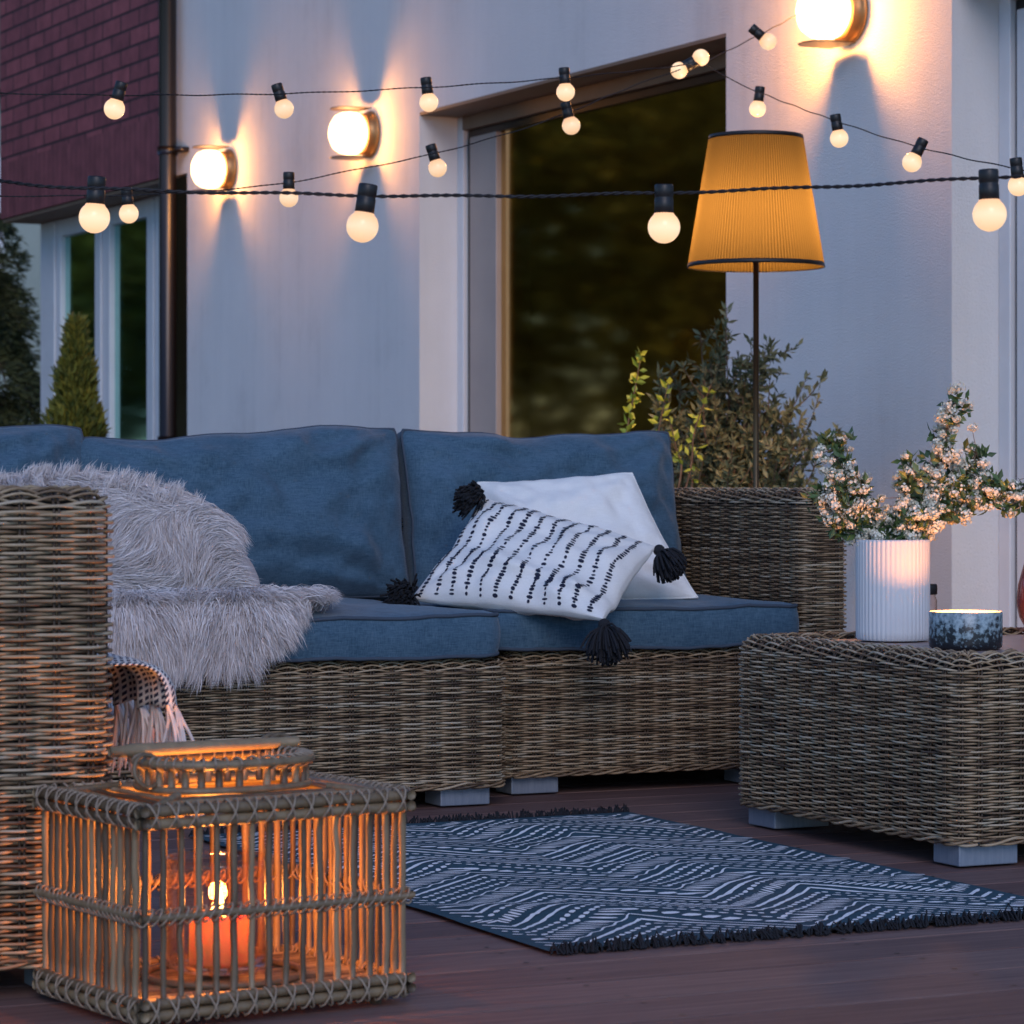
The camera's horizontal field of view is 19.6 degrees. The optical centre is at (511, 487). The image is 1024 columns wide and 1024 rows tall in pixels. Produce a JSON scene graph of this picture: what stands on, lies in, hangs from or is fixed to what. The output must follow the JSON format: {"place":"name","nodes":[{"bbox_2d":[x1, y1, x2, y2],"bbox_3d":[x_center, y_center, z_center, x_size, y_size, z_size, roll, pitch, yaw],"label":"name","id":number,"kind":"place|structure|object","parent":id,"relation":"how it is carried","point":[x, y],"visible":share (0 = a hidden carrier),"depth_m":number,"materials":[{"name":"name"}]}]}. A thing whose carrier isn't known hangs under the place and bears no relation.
{"place":"outdoors","nodes":[
{"label":"outdoors","id":0,"kind":"place"},
{"bbox_2d":[0,223,40,423],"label":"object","id":1,"kind":"structure","parent":0,"point":[31,233],"depth_m":34.00,"materials":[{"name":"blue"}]},
{"bbox_2d":[0,168,1023,242],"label":"string lights","id":2,"kind":"object","parent":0,"point":[989,213],"visible":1,"depth_m":4.16,"materials":[{"name":"black"}]},
{"bbox_2d":[930,584,936,596],"bbox_3d":[0.820,0.241,5.860,0.043,0.102,0.043,0,0,-25],"label":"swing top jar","id":3,"kind":"object","parent":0,"point":[933,589],"visible":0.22,"depth_m":5.84,"materials":[{"name":"glass"}]},
{"bbox_2d":[1016,565,1023,624],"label":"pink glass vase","id":4,"kind":"object","parent":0,"point":[1018,594],"visible":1,"depth_m":5.90,"materials":[{"name":"pink glass"}]},
{"label":"lawn","id":5,"kind":"structure","parent":0,"visible":0},
{"bbox_2d":[0,219,40,426],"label":"conifer tree","id":6,"kind":"object","parent":5,"relation":"on","point":[17,358],"visible":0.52,"depth_m":18.89,"materials":[{"name":"green plant"}]},
{"bbox_2d":[0,0,1023,638],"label":"house","id":7,"kind":"structure","parent":5,"relation":"on","point":[902,312],"depth_m":12.17,"materials":[{"name":"white paint"}]},
{"bbox_2d":[41,195,158,439],"bbox_3d":[-2.063,-0.439,15.764,0.082,2.138,2.630,0,0,-28],"label":"window","id":8,"kind":"structure","parent":7,"relation":"in","point":[111,275],"depth_m":15.89,"materials":[{"name":"white paint"}]},
{"bbox_2d":[192,145,236,191],"bbox_3d":[-1.397,-1.480,13.748,0.179,0.208,0.196,0,0,-28],"label":"wall lamp","id":9,"kind":"object","parent":7,"relation":"attached to","point":[225,168],"visible":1,"depth_m":13.73,"materials":[{"name":"brown metal"}]},
{"bbox_2d":[330,106,379,160],"bbox_3d":[-0.672,-1.480,12.356,0.179,0.208,0.196,0,0,-27],"label":"wall lamp","id":10,"kind":"object","parent":7,"relation":"attached to","point":[366,132],"visible":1,"depth_m":12.34,"materials":[{"name":"brown metal"}]},
{"bbox_2d":[0,11,802,118],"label":"string lights","id":11,"kind":"object","parent":7,"relation":"hanging from","point":[114,107],"visible":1,"depth_m":7.09,"materials":[{"name":"black"}]},
{"bbox_2d":[0,69,680,222],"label":"string lights","id":12,"kind":"object","parent":11,"relation":"hanging from","point":[129,213],"visible":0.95,"depth_m":7.09,"materials":[{"name":"black"}]},
{"bbox_2d":[706,65,1023,195],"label":"string lights","id":13,"kind":"object","parent":11,"relation":"hanging from","point":[911,161],"visible":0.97,"depth_m":6.90,"materials":[{"name":"black"}]},
{"bbox_2d":[420,33,725,437],"bbox_3d":[0.277,-0.435,10.990,0.239,2.170,2.360,0,0,-27],"label":"door frame","id":14,"kind":"structure","parent":7,"relation":"in","point":[501,242],"depth_m":11.70,"materials":[{"name":"white paint"}]},
{"bbox_2d":[798,0,867,48],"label":"wall lamp","id":15,"kind":"object","parent":7,"relation":"attached to","point":[845,22],"visible":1,"depth_m":9.18,"materials":[{"name":"brown metal"}]},
{"bbox_2d":[999,0,1023,632],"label":"sliding door","id":16,"kind":"structure","parent":7,"relation":"in","point":[1011,12],"depth_m":8.80,"materials":[{"name":"white paint"}]},
{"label":"deck substructure","id":17,"kind":"structure","parent":5,"relation":"on","visible":0},
{"bbox_2d":[0,765,1023,1023],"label":"deck","id":18,"kind":"structure","parent":17,"relation":"on","point":[956,973],"depth_m":4.02,"materials":[{"name":"brown wood"}]},
{"bbox_2d":[0,485,114,991],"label":"armchair","id":19,"kind":"object","parent":18,"relation":"on","point":[55,590],"visible":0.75,"depth_m":3.77,"materials":[{"name":"wicker"}]},
{"bbox_2d":[97,653,199,776],"bbox_3d":[-0.601,0.312,4.049,0.254,0.176,0.403,0,0,-25],"label":"throw blanket","id":20,"kind":"object","parent":19,"relation":"on","point":[139,688],"visible":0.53,"depth_m":3.98,"materials":[{"name":"white fabric"}]},
{"bbox_2d":[0,424,149,815],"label":"sofa section","id":21,"kind":"object","parent":18,"relation":"on","point":[21,446],"visible":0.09,"depth_m":6.31,"materials":[{"name":"fabric"}]},
{"bbox_2d":[97,582,345,697],"bbox_3d":[-0.870,0.300,5.951,1.014,0.223,0.697,0,0,-25],"label":"fur throw","id":22,"kind":"object","parent":21,"relation":"on","point":[178,635],"visible":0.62,"depth_m":5.74,"materials":[{"name":"grey fur"}]},
{"bbox_2d":[0,459,260,590],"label":"fur cushion","id":23,"kind":"object","parent":22,"relation":"on","point":[167,535],"visible":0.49,"depth_m":5.97,"materials":[{"name":"grey fur"}]},
{"bbox_2d":[39,310,112,436],"bbox_3d":[-1.767,-0.038,12.015,0.548,1.376,0.534,0,0,-25],"label":"conical thuja","id":24,"kind":"object","parent":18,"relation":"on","point":[73,401],"visible":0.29,"depth_m":11.95,"materials":[{"name":"green plant"}]},
{"bbox_2d":[32,732,415,1023],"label":"cane lantern","id":25,"kind":"object","parent":18,"relation":"on","point":[115,974],"visible":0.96,"depth_m":3.67,"materials":[{"name":"brown wicker"}]},
{"bbox_2d":[166,851,273,975],"bbox_3d":[-0.369,0.535,3.730,0.137,0.143,0.137,0,0,-25],"label":"hurricane glass","id":26,"kind":"object","parent":25,"relation":"on","point":[243,969],"visible":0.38,"depth_m":3.71,"materials":[{"name":"clear glass"}]},
{"bbox_2d":[189,887,248,967],"bbox_3d":[-0.369,0.551,3.730,0.076,0.096,0.076,0,0,-25],"label":"pillar candle","id":27,"kind":"object","parent":26,"relation":"in","point":[225,943],"visible":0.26,"depth_m":3.70,"materials":[{"name":"orange wax"}]},
{"bbox_2d":[81,425,505,817],"bbox_3d":[-0.531,0.252,6.360,0.813,0.789,1.053,0,0,-25],"label":"sofa section","id":28,"kind":"object","parent":18,"relation":"on","point":[366,684],"visible":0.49,"depth_m":6.02,"materials":[{"name":"fabric"}]},
{"bbox_2d":[188,803,1023,954],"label":"rug","id":29,"kind":"object","parent":18,"relation":"on","point":[560,881],"visible":0.86,"depth_m":4.77,"materials":[{"name":"fabric"}]},
{"bbox_2d":[377,429,846,793],"bbox_3d":[0.141,0.255,6.843,0.886,0.783,1.053,0,0,-25],"label":"sofa section","id":30,"kind":"object","parent":18,"relation":"on","point":[665,696],"visible":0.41,"depth_m":6.46,"materials":[{"name":"wicker"}]},
{"bbox_2d":[380,480,687,666],"bbox_3d":[0.044,0.175,6.310,0.580,0.385,0.413,0,0,24],"label":"striped pillow","id":31,"kind":"object","parent":30,"relation":"on","point":[518,560],"visible":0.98,"depth_m":6.25,"materials":[{"name":"white fabric"}]},
{"bbox_2d":[477,472,697,598],"bbox_3d":[0.166,0.119,6.590,0.486,0.310,0.203,0,0,-2],"label":"white pillow","id":32,"kind":"object","parent":30,"relation":"on","point":[614,502],"visible":0.52,"depth_m":6.57,"materials":[{"name":"fabric"}]},
{"bbox_2d":[617,346,715,487],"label":"leafy shoots","id":33,"kind":"object","parent":18,"relation":"on","point":[634,377],"visible":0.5,"depth_m":8.42,"materials":[{"name":"green plant"}]},
{"bbox_2d":[646,301,844,487],"bbox_3d":[0.655,0.042,8.750,0.657,1.213,0.708,0,0,18],"label":"olive bush","id":34,"kind":"object","parent":18,"relation":"on","point":[727,451],"visible":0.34,"depth_m":8.68,"materials":[{"name":"green plant"}]},
{"bbox_2d":[687,130,824,487],"bbox_3d":[0.659,-0.151,8.000,0.373,1.602,0.373,0,0,-25],"label":"floor lamp","id":35,"kind":"object","parent":18,"relation":"on","point":[755,233],"visible":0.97,"depth_m":7.88,"materials":[{"name":"fabric"}]},
{"bbox_2d":[738,627,1023,866],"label":"coffee table","id":36,"kind":"object","parent":18,"relation":"on","point":[911,739],"visible":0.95,"depth_m":5.23,"materials":[{"name":"wicker"}]},
{"bbox_2d":[856,539,929,640],"bbox_3d":[0.728,0.194,5.660,0.141,0.192,0.141,0,0,-25],"label":"ribbed vase","id":37,"kind":"object","parent":36,"relation":"on","point":[892,590],"visible":0.92,"depth_m":5.60,"materials":[{"name":"white ceramic"}]},
{"bbox_2d":[800,381,1023,546],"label":"blossom branches","id":38,"kind":"object","parent":37,"relation":"in","point":[930,499],"visible":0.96,"depth_m":5.65,"materials":[{"name":"white plant"}]},
{"bbox_2d":[929,610,1002,649],"bbox_3d":[0.825,0.258,5.380,0.133,0.068,0.133,0,0,-25],"label":"tealight holder","id":39,"kind":"object","parent":36,"relation":"on","point":[966,629],"visible":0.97,"depth_m":5.32,"materials":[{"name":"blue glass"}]}
]}

